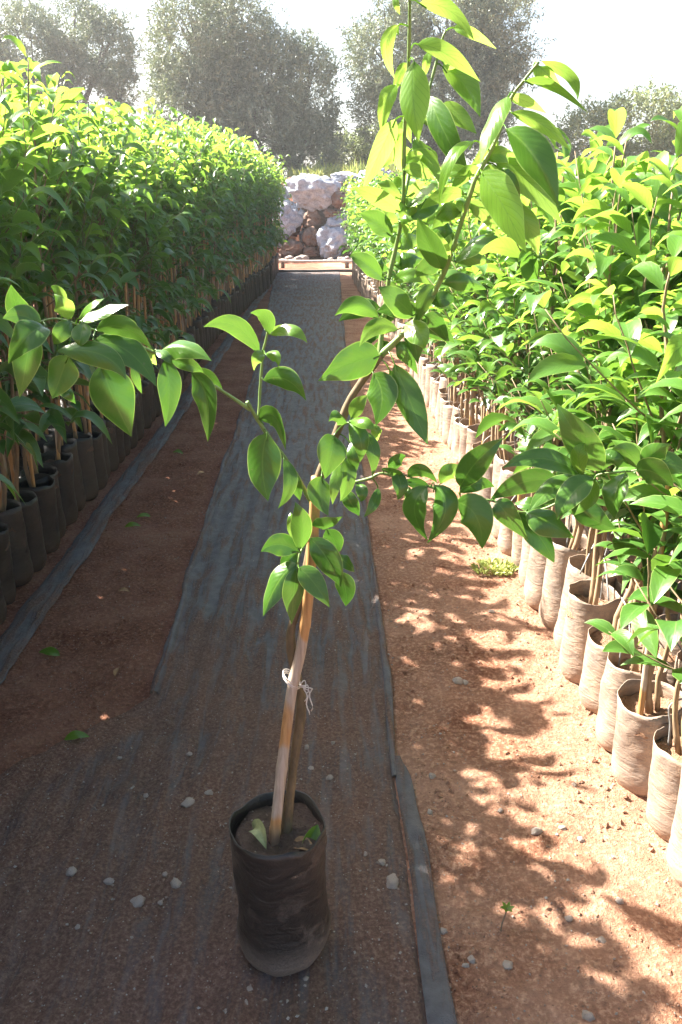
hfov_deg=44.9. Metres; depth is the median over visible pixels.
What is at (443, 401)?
potted sapling
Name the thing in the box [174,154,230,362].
potted sapling
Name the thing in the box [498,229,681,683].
potted sapling
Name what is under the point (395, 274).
potted sapling
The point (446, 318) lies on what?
potted sapling
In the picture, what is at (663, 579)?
potted sapling
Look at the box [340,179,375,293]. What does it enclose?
potted sapling
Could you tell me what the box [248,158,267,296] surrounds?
potted sapling
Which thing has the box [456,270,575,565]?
potted sapling
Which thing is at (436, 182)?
potted sapling
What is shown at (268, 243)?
potted sapling
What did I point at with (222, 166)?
potted sapling
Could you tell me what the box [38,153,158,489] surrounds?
potted sapling
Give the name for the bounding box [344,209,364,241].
potted sapling
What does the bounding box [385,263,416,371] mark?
potted sapling
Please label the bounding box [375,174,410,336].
potted sapling
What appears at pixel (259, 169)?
potted sapling
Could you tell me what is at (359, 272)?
potted sapling
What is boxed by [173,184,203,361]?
potted sapling
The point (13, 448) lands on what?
potted sapling
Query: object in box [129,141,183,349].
potted sapling
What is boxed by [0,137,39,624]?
potted sapling
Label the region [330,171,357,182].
boulder
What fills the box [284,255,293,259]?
rubble stone
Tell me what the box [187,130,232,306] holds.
potted sapling
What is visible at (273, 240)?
potted sapling
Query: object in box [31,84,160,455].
potted sapling
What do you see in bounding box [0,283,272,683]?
fabric strip
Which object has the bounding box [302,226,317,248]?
boulder
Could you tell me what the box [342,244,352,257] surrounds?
boulder
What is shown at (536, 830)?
stone
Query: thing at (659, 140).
scrub bush
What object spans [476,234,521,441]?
potted sapling
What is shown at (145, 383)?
potted sapling
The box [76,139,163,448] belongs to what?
potted sapling
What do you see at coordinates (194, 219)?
potted sapling
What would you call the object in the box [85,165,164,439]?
potted sapling
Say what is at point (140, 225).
potted sapling
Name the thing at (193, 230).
potted sapling
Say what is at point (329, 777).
stone
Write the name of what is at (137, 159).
potted sapling
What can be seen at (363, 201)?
potted sapling
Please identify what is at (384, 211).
potted sapling
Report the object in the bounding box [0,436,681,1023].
gravel
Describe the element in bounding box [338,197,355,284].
potted sapling
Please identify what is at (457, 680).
stone
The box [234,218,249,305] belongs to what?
potted sapling
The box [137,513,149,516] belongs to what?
fallen leaf
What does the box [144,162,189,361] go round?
potted sapling
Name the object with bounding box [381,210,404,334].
potted sapling
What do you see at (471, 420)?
potted sapling
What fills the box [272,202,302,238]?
boulder
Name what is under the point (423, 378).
potted sapling
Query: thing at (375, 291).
potted sapling
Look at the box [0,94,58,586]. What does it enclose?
potted sapling
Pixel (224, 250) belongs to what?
potted sapling
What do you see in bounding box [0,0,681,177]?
sky
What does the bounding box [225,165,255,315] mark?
potted sapling
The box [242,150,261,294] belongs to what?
potted sapling
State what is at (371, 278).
potted sapling
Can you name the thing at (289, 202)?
boulder
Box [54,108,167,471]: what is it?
potted sapling
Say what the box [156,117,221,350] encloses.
potted sapling
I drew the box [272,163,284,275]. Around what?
potted sapling
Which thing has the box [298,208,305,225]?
boulder
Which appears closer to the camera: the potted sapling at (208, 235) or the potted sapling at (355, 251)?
the potted sapling at (208, 235)
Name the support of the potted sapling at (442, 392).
on the ground at (640, 873)
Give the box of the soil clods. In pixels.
[362,402,681,1023]
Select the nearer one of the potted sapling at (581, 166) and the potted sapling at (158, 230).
the potted sapling at (581, 166)
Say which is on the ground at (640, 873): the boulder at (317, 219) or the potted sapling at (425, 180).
the potted sapling at (425, 180)
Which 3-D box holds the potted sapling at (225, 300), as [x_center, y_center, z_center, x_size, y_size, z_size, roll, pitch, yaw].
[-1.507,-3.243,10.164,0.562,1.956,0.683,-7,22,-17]
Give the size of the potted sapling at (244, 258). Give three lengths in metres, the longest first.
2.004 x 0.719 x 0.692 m
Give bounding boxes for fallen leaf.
[39,647,59,655]
[64,730,88,739]
[113,668,118,675]
[125,522,139,526]
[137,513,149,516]
[249,819,266,848]
[294,836,311,849]
[302,825,319,842]
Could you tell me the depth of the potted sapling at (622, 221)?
2.34 m
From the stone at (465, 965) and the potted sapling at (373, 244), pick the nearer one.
the stone at (465, 965)
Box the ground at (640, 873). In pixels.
[0,177,681,1023]
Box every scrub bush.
[319,118,406,168]
[543,75,681,170]
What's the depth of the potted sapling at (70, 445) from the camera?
3.99 m
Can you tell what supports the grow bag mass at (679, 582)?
on the ground at (640, 873)
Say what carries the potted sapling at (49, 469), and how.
on the ground at (640, 873)
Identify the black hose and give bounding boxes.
[279,269,351,271]
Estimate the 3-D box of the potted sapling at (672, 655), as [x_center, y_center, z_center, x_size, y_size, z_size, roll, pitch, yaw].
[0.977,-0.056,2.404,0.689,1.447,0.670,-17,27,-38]
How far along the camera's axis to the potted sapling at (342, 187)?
16.37 m
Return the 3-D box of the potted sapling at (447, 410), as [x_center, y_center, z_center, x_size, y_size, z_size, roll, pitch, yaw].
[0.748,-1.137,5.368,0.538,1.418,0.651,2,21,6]
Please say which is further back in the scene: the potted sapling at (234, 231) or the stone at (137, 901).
the potted sapling at (234, 231)
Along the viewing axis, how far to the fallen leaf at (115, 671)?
2.83 m
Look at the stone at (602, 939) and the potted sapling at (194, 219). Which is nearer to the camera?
the stone at (602, 939)
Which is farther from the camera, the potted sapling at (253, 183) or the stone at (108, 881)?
the potted sapling at (253, 183)
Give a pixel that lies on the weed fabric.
(228, 662)
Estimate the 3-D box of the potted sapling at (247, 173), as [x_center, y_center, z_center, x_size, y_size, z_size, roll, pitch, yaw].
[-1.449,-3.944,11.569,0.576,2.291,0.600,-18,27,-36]
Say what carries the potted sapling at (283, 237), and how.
on the fabric strip
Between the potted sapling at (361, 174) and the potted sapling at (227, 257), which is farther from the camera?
the potted sapling at (361, 174)
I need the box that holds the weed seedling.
[500,902,514,931]
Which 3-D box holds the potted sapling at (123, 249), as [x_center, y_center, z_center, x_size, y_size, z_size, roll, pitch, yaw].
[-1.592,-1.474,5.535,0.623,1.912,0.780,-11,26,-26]
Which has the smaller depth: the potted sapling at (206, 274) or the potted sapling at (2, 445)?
the potted sapling at (2, 445)
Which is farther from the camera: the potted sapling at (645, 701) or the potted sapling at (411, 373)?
the potted sapling at (411, 373)
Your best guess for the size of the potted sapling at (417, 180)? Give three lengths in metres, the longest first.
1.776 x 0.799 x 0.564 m
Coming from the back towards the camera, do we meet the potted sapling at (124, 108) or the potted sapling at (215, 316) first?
the potted sapling at (215, 316)
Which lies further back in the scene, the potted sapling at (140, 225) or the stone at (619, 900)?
the potted sapling at (140, 225)
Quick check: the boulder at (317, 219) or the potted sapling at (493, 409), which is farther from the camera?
the boulder at (317, 219)
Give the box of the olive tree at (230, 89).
[129,0,354,178]
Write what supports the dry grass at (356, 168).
on the ground at (640, 873)
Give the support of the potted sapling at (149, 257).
on the ground at (640, 873)
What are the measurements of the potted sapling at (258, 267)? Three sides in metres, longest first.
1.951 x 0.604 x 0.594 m
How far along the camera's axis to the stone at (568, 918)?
1.85 m
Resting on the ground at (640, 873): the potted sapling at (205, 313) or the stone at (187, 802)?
the potted sapling at (205, 313)
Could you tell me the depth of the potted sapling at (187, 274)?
7.79 m
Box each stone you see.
[66,866,76,876]
[103,877,113,884]
[118,587,128,591]
[130,895,145,907]
[170,877,181,888]
[181,797,194,807]
[204,789,212,794]
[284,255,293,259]
[300,255,308,259]
[326,774,332,779]
[378,859,385,865]
[386,873,398,888]
[429,773,435,778]
[440,928,447,934]
[452,677,462,684]
[462,963,469,967]
[467,955,474,963]
[502,960,512,969]
[531,827,542,834]
[558,825,566,830]
[564,915,572,921]
[577,836,584,842]
[582,1010,594,1021]
[598,936,605,943]
[615,897,623,903]
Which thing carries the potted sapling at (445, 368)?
on the ground at (640, 873)
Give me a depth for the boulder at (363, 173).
22.59 m
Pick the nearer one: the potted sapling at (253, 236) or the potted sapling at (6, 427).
the potted sapling at (6, 427)
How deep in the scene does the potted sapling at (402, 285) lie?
6.75 m
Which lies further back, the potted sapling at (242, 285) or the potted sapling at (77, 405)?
the potted sapling at (242, 285)
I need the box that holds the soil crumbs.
[0,376,245,724]
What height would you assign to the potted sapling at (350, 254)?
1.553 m
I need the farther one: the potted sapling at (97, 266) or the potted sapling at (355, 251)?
the potted sapling at (355, 251)
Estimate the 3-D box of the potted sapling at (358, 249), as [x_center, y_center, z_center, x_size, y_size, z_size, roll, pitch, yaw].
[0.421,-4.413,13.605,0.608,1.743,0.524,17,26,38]
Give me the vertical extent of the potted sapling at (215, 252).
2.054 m
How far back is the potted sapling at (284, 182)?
17.96 m
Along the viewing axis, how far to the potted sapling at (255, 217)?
13.29 m
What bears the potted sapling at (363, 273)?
on the ground at (640, 873)
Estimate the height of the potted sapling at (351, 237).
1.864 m
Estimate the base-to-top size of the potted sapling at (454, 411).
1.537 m
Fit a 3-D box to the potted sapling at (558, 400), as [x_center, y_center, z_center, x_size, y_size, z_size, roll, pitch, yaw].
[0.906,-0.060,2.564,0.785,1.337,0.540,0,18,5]
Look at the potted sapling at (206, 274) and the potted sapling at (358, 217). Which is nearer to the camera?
the potted sapling at (206, 274)
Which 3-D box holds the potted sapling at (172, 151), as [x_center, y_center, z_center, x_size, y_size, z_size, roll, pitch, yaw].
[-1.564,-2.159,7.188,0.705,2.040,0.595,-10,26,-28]
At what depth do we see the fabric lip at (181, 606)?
3.55 m
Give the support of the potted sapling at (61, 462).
on the ground at (640, 873)
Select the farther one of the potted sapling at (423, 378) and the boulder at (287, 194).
the boulder at (287, 194)
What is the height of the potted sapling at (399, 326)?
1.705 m
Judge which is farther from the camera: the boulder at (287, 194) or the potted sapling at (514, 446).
the boulder at (287, 194)
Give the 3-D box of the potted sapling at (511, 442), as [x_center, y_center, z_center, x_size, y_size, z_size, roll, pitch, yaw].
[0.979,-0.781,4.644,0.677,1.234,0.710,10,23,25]
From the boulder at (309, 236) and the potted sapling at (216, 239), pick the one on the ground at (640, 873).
the potted sapling at (216, 239)
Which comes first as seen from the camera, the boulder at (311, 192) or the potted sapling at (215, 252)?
the potted sapling at (215, 252)
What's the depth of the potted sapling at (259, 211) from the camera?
13.47 m
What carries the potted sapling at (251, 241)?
on the ground at (640, 873)
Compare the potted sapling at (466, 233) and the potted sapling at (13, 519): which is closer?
the potted sapling at (13, 519)
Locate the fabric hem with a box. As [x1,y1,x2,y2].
[395,755,456,1023]
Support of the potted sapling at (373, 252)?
on the ground at (640, 873)
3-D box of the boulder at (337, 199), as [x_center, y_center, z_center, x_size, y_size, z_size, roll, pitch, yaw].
[-0.084,-8.695,22.994,0.763,0.933,1.121,-19,20,6]
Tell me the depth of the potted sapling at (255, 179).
12.67 m
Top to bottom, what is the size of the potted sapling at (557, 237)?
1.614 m
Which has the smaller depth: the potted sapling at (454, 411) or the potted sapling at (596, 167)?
the potted sapling at (596, 167)
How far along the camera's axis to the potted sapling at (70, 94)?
4.23 m
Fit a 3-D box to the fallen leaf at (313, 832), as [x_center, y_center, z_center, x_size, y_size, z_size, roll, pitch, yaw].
[-0.059,0.659,1.641,0.024,0.041,0.070,16,26,36]
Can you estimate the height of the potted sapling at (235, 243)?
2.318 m
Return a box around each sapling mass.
[0,59,279,416]
[347,140,681,516]
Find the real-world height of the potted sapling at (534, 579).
1.515 m
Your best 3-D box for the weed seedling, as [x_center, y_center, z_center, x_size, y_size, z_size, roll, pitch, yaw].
[0.369,0.904,1.837,0.035,0.057,0.038,0,21,-1]
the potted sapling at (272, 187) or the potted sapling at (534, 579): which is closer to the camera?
the potted sapling at (534, 579)
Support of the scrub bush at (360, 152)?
on the ground at (640, 873)
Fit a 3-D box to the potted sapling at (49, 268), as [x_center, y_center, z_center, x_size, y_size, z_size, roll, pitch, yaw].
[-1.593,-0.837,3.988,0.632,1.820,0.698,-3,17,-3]
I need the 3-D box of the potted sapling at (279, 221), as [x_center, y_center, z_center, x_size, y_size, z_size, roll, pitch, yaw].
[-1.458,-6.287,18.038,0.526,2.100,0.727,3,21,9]
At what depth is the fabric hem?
1.86 m
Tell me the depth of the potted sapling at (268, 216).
14.98 m
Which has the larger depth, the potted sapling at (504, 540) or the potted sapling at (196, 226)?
the potted sapling at (196, 226)
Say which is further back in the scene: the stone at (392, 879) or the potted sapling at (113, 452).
the potted sapling at (113, 452)
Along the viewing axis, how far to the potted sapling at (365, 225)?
12.23 m
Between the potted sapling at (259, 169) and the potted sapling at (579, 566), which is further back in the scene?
the potted sapling at (259, 169)
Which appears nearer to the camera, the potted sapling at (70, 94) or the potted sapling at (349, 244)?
the potted sapling at (70, 94)
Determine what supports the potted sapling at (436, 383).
on the ground at (640, 873)
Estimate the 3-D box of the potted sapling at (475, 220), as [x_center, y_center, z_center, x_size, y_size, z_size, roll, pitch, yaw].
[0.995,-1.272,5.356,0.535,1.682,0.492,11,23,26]
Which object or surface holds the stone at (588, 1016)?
on the ground at (640, 873)
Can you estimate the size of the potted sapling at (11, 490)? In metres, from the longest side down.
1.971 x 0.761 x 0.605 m
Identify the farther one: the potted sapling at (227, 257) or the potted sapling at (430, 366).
the potted sapling at (227, 257)
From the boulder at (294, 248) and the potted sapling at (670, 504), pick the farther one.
the boulder at (294, 248)
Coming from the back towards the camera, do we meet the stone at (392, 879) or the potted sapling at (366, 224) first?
the potted sapling at (366, 224)
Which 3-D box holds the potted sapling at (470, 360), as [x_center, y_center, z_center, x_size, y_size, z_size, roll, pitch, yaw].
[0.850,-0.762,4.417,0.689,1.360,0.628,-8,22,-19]
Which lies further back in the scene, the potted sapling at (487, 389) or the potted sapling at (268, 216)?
the potted sapling at (268, 216)
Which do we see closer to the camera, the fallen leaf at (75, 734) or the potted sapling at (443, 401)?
the fallen leaf at (75, 734)
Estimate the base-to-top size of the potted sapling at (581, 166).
1.654 m
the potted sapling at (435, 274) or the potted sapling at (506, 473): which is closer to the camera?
the potted sapling at (506, 473)
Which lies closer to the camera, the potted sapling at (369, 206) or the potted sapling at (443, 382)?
the potted sapling at (443, 382)
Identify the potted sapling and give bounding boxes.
[0,35,123,525]
[0,60,85,456]
[0,62,96,510]
[0,68,78,439]
[0,82,101,433]
[0,92,111,572]
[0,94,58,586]
[0,95,88,537]
[0,102,103,553]
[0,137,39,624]
[0,141,65,605]
[0,148,61,466]
[0,181,91,491]
[0,239,41,476]
[0,249,36,491]
[0,276,45,501]
[0,422,38,472]
[0,428,29,454]
[3,0,681,976]
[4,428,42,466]
[6,484,16,499]
[7,94,130,477]
[14,413,46,440]
[18,57,148,500]
[26,203,82,430]
[26,272,81,418]
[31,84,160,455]
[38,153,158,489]
[48,133,120,413]
[53,184,140,462]
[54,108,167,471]
[58,241,142,400]
[69,197,146,413]
[73,144,153,337]
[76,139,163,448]
[83,105,181,311]
[84,136,160,361]
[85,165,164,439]
[90,164,153,376]
[91,140,172,428]
[93,99,185,366]
[94,126,181,372]
[97,154,154,425]
[111,203,171,347]
[116,166,194,362]
[117,147,166,372]
[118,133,179,304]
[120,147,159,421]
[126,154,198,368]
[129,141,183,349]
[129,161,195,416]
[136,138,205,326]
[141,156,207,343]
[144,133,213,386]
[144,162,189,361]
[147,131,217,324]
[147,152,208,379]
[148,155,203,375]
[149,142,220,380]
[150,136,193,343]
[153,133,220,282]
[154,152,211,372]
[155,205,187,336]
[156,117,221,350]
[163,107,221,338]
[165,217,195,324]
[167,128,218,311]
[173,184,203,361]
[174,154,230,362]
[177,125,227,345]
[177,157,212,320]
[178,182,219,351]
[181,205,213,320]
[186,143,232,348]
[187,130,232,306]
[187,131,242,343]
[188,116,239,351]
[190,127,241,334]
[190,147,229,338]
[192,166,235,341]
[199,164,225,304]
[202,160,240,332]
[204,137,245,313]
[205,151,244,313]
[205,168,242,314]
[206,169,252,314]
[207,170,236,314]
[210,134,236,332]
[216,135,239,312]
[217,163,262,314]
[217,215,246,315]
[224,134,265,311]
[225,127,267,302]
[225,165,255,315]
[226,142,254,313]
[230,185,259,311]
[232,169,246,309]
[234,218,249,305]
[235,165,265,308]
[237,180,262,303]
[240,151,271,300]
[240,151,271,301]
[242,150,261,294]
[244,171,265,298]
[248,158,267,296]
[248,161,266,276]
[248,168,272,295]
[251,165,269,280]
[252,139,278,291]
[255,152,280,288]
[255,219,265,290]
[257,152,279,289]
[257,160,280,286]
[257,174,271,281]
[259,158,283,278]
[259,161,280,282]
[262,155,290,284]
[262,193,274,256]
[266,161,289,280]
[267,156,285,273]
[270,169,284,266]
[271,154,290,256]
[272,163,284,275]
[273,193,286,272]
[274,174,284,272]
[336,182,365,289]
[337,173,362,279]
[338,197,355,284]
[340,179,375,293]
[340,186,354,280]
[341,181,355,267]
[341,190,359,286]
[341,208,354,279]
[342,202,357,282]
[343,206,360,291]
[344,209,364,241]
[347,177,366,277]
[347,197,363,296]
[347,197,367,297]
[348,182,360,285]
[348,183,378,296]
[351,232,367,297]
[353,180,363,291]
[353,204,379,302]
[354,204,374,298]
[356,204,381,290]
[357,179,377,286]
[357,229,384,257]
[359,199,383,294]
[359,202,371,298]
[359,207,387,257]
[360,183,375,297]
[361,230,383,304]
[363,187,381,299]
[363,208,381,304]
[367,175,428,340]
[367,179,385,316]
[368,196,438,388]
[370,176,405,339]
[372,207,390,338]
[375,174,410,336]
[376,184,437,380]
[376,204,412,362]
[378,212,417,371]
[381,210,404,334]
[384,187,406,333]
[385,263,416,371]
[387,178,433,329]
[387,212,413,365]
[388,222,436,397]
[391,177,431,347]
[396,204,466,417]
[397,213,432,384]
[400,253,429,377]
[401,180,451,349]
[407,190,466,407]
[409,185,491,462]
[413,222,454,411]
[414,226,469,435]
[415,222,476,444]
[417,230,495,454]
[419,190,479,419]
[422,250,459,430]
[428,228,497,463]
[429,195,481,391]
[429,214,501,452]
[435,223,486,449]
[440,254,507,449]
[440,273,524,493]
[442,186,479,375]
[447,308,519,444]
[453,232,526,502]
[456,231,488,418]
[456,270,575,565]
[457,218,481,409]
[461,146,622,538]
[461,224,495,411]
[465,226,523,451]
[466,172,565,507]
[472,249,576,555]
[475,107,681,630]
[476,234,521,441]
[479,125,651,586]
[493,263,531,451]
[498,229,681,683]
[499,200,611,609]
[504,304,681,752]
[507,273,681,626]
[509,197,570,493]
[509,200,610,446]
[511,218,548,447]
[517,298,681,713]
[520,234,681,796]
[530,199,605,410]
[531,106,681,541]
[550,244,658,551]
[552,157,681,562]
[553,175,681,651]
[559,156,671,530]
[564,158,681,612]
[585,333,681,841]
[595,256,681,685]
[595,514,681,650]
[630,361,681,887]
[655,292,681,690]
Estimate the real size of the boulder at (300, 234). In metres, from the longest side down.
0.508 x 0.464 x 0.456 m
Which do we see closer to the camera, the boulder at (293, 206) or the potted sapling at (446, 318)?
the potted sapling at (446, 318)
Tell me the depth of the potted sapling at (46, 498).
3.46 m
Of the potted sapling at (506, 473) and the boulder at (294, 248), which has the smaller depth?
the potted sapling at (506, 473)
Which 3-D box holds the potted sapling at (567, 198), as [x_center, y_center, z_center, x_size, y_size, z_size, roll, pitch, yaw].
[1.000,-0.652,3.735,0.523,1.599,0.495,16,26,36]
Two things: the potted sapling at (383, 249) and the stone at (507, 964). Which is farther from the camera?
the potted sapling at (383, 249)
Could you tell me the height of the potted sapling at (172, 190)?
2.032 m
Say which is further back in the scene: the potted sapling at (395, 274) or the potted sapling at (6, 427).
the potted sapling at (395, 274)
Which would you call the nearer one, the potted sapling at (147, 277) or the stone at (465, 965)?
the stone at (465, 965)
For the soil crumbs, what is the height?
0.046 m
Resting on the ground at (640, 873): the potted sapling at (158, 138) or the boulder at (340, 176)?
the potted sapling at (158, 138)
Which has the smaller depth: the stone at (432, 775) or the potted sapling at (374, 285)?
the stone at (432, 775)
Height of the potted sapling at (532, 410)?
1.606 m
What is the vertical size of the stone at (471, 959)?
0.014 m
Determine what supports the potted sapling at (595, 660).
on the ground at (640, 873)
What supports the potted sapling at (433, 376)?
on the ground at (640, 873)
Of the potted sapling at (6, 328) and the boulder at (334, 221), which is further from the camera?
the boulder at (334, 221)
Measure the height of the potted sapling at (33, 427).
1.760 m
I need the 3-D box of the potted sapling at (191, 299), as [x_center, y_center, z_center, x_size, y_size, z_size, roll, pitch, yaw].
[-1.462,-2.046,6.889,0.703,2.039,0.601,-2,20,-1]
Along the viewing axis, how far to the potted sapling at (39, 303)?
4.42 m
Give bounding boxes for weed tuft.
[469,557,518,575]
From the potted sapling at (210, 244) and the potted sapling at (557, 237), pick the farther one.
the potted sapling at (210, 244)
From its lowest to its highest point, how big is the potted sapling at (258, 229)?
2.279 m
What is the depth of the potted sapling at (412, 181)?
8.11 m
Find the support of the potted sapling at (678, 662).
on the ground at (640, 873)
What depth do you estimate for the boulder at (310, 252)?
22.85 m
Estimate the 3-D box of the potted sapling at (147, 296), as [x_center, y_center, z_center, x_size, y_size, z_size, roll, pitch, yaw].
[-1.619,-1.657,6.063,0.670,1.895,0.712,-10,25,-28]
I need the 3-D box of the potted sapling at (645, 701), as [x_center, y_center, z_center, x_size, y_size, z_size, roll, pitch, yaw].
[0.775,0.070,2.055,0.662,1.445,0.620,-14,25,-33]
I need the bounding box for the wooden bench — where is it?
[279,259,351,267]
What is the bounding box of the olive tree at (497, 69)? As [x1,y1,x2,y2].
[334,0,557,166]
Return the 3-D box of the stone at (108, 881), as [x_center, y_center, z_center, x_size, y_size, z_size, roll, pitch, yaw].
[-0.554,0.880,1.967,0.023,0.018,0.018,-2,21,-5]
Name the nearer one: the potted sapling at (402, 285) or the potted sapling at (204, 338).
the potted sapling at (402, 285)
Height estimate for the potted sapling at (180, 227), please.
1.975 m
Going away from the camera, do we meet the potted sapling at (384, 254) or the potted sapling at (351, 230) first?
the potted sapling at (384, 254)
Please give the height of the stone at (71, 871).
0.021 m
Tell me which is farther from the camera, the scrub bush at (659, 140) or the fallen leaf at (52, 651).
the scrub bush at (659, 140)
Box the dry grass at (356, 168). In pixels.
[280,158,479,178]
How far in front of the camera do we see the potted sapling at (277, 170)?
16.44 m
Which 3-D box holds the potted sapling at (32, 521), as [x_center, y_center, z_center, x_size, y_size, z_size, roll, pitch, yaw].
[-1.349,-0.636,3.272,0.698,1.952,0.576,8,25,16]
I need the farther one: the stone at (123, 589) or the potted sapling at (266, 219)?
the potted sapling at (266, 219)
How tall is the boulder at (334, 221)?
0.643 m
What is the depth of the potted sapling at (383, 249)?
9.45 m
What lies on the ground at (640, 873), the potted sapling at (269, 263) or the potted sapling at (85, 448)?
the potted sapling at (85, 448)
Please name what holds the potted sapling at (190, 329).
on the ground at (640, 873)
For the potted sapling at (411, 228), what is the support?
on the ground at (640, 873)
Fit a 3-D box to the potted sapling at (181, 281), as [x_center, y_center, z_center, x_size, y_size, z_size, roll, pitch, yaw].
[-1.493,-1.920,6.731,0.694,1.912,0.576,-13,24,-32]
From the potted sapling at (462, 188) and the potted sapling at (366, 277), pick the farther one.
the potted sapling at (366, 277)
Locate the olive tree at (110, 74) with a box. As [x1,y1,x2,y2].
[0,0,144,122]
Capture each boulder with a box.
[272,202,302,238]
[279,197,293,205]
[279,239,304,257]
[282,186,291,197]
[284,173,341,211]
[291,203,298,211]
[291,226,300,236]
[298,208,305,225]
[299,229,303,244]
[299,246,319,258]
[301,210,326,230]
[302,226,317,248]
[316,226,347,259]
[323,208,340,217]
[324,209,348,230]
[328,182,347,210]
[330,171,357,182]
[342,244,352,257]
[345,168,390,207]
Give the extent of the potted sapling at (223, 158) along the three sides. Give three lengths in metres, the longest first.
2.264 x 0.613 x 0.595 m
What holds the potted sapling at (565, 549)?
on the ground at (640, 873)
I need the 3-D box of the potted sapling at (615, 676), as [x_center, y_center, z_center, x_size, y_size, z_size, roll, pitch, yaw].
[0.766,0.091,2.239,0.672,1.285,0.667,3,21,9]
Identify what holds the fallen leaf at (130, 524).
on the ground at (640, 873)
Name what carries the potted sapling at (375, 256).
on the ground at (640, 873)
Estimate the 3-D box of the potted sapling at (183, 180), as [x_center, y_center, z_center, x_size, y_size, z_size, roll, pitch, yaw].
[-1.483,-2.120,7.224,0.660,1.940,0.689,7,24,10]
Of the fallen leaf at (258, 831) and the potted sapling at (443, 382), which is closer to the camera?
the fallen leaf at (258, 831)
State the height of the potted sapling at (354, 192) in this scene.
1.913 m
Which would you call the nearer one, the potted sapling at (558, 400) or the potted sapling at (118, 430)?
the potted sapling at (558, 400)
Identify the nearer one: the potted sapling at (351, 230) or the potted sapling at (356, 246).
the potted sapling at (356, 246)
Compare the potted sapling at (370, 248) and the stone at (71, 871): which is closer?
the stone at (71, 871)
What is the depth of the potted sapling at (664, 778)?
1.99 m
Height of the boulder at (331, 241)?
1.002 m
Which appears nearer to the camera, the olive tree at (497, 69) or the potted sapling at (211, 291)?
the potted sapling at (211, 291)
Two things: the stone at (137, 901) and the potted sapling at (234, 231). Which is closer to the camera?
the stone at (137, 901)
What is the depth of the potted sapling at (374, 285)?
12.24 m
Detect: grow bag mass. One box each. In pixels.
[14,264,262,456]
[381,281,681,601]
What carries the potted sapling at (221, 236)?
on the ground at (640, 873)
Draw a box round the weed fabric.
[0,272,426,1023]
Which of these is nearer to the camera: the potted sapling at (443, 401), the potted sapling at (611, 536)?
the potted sapling at (611, 536)
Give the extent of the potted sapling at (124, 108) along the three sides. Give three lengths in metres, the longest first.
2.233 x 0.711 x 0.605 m
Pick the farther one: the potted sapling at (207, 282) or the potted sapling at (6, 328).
the potted sapling at (207, 282)
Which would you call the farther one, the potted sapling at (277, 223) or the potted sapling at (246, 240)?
the potted sapling at (277, 223)
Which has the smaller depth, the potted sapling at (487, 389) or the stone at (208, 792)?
the stone at (208, 792)
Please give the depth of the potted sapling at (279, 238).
16.18 m
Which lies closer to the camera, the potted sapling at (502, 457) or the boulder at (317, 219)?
the potted sapling at (502, 457)
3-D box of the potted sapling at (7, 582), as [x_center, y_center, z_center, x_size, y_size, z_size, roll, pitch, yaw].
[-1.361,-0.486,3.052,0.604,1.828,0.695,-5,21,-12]
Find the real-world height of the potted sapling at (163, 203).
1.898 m
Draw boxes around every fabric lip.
[150,364,258,694]
[340,282,396,776]
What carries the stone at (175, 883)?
on the ground at (640, 873)
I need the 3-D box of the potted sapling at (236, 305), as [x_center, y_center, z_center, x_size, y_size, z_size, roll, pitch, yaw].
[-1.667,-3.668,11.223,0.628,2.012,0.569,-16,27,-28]
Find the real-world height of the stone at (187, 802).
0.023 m
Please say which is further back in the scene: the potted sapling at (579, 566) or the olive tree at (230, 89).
the olive tree at (230, 89)
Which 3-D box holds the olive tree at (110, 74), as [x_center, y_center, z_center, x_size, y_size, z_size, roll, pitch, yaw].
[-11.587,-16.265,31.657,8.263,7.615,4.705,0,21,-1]
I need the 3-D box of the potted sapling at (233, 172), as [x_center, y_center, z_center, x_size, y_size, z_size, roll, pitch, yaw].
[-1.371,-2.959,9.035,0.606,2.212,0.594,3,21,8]
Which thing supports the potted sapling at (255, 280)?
on the ground at (640, 873)
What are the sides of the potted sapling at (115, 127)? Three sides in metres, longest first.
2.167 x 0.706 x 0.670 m
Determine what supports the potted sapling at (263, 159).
on the ground at (640, 873)
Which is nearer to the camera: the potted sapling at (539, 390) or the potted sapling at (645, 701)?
the potted sapling at (645, 701)
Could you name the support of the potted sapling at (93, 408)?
on the ground at (640, 873)
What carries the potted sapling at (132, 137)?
on the ground at (640, 873)
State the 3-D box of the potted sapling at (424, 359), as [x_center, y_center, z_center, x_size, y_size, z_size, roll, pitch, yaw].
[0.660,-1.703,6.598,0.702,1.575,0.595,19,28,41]
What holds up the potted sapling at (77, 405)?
on the ground at (640, 873)
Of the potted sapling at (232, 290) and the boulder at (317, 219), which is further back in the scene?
the boulder at (317, 219)
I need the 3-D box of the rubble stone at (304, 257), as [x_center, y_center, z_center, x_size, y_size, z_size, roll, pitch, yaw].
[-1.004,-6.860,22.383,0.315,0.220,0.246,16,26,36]
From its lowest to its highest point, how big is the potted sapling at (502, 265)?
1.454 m
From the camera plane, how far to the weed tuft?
3.57 m
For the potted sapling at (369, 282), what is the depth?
13.10 m
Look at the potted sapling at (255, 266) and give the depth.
11.81 m
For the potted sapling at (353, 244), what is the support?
on the ground at (640, 873)
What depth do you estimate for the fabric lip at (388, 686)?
2.85 m
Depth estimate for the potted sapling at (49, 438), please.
3.98 m
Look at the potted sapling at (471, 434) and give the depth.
4.54 m
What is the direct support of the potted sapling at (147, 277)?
on the ground at (640, 873)
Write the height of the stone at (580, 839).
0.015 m
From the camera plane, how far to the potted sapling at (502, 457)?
3.79 m
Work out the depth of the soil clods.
2.31 m
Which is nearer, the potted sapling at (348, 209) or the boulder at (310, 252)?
the potted sapling at (348, 209)

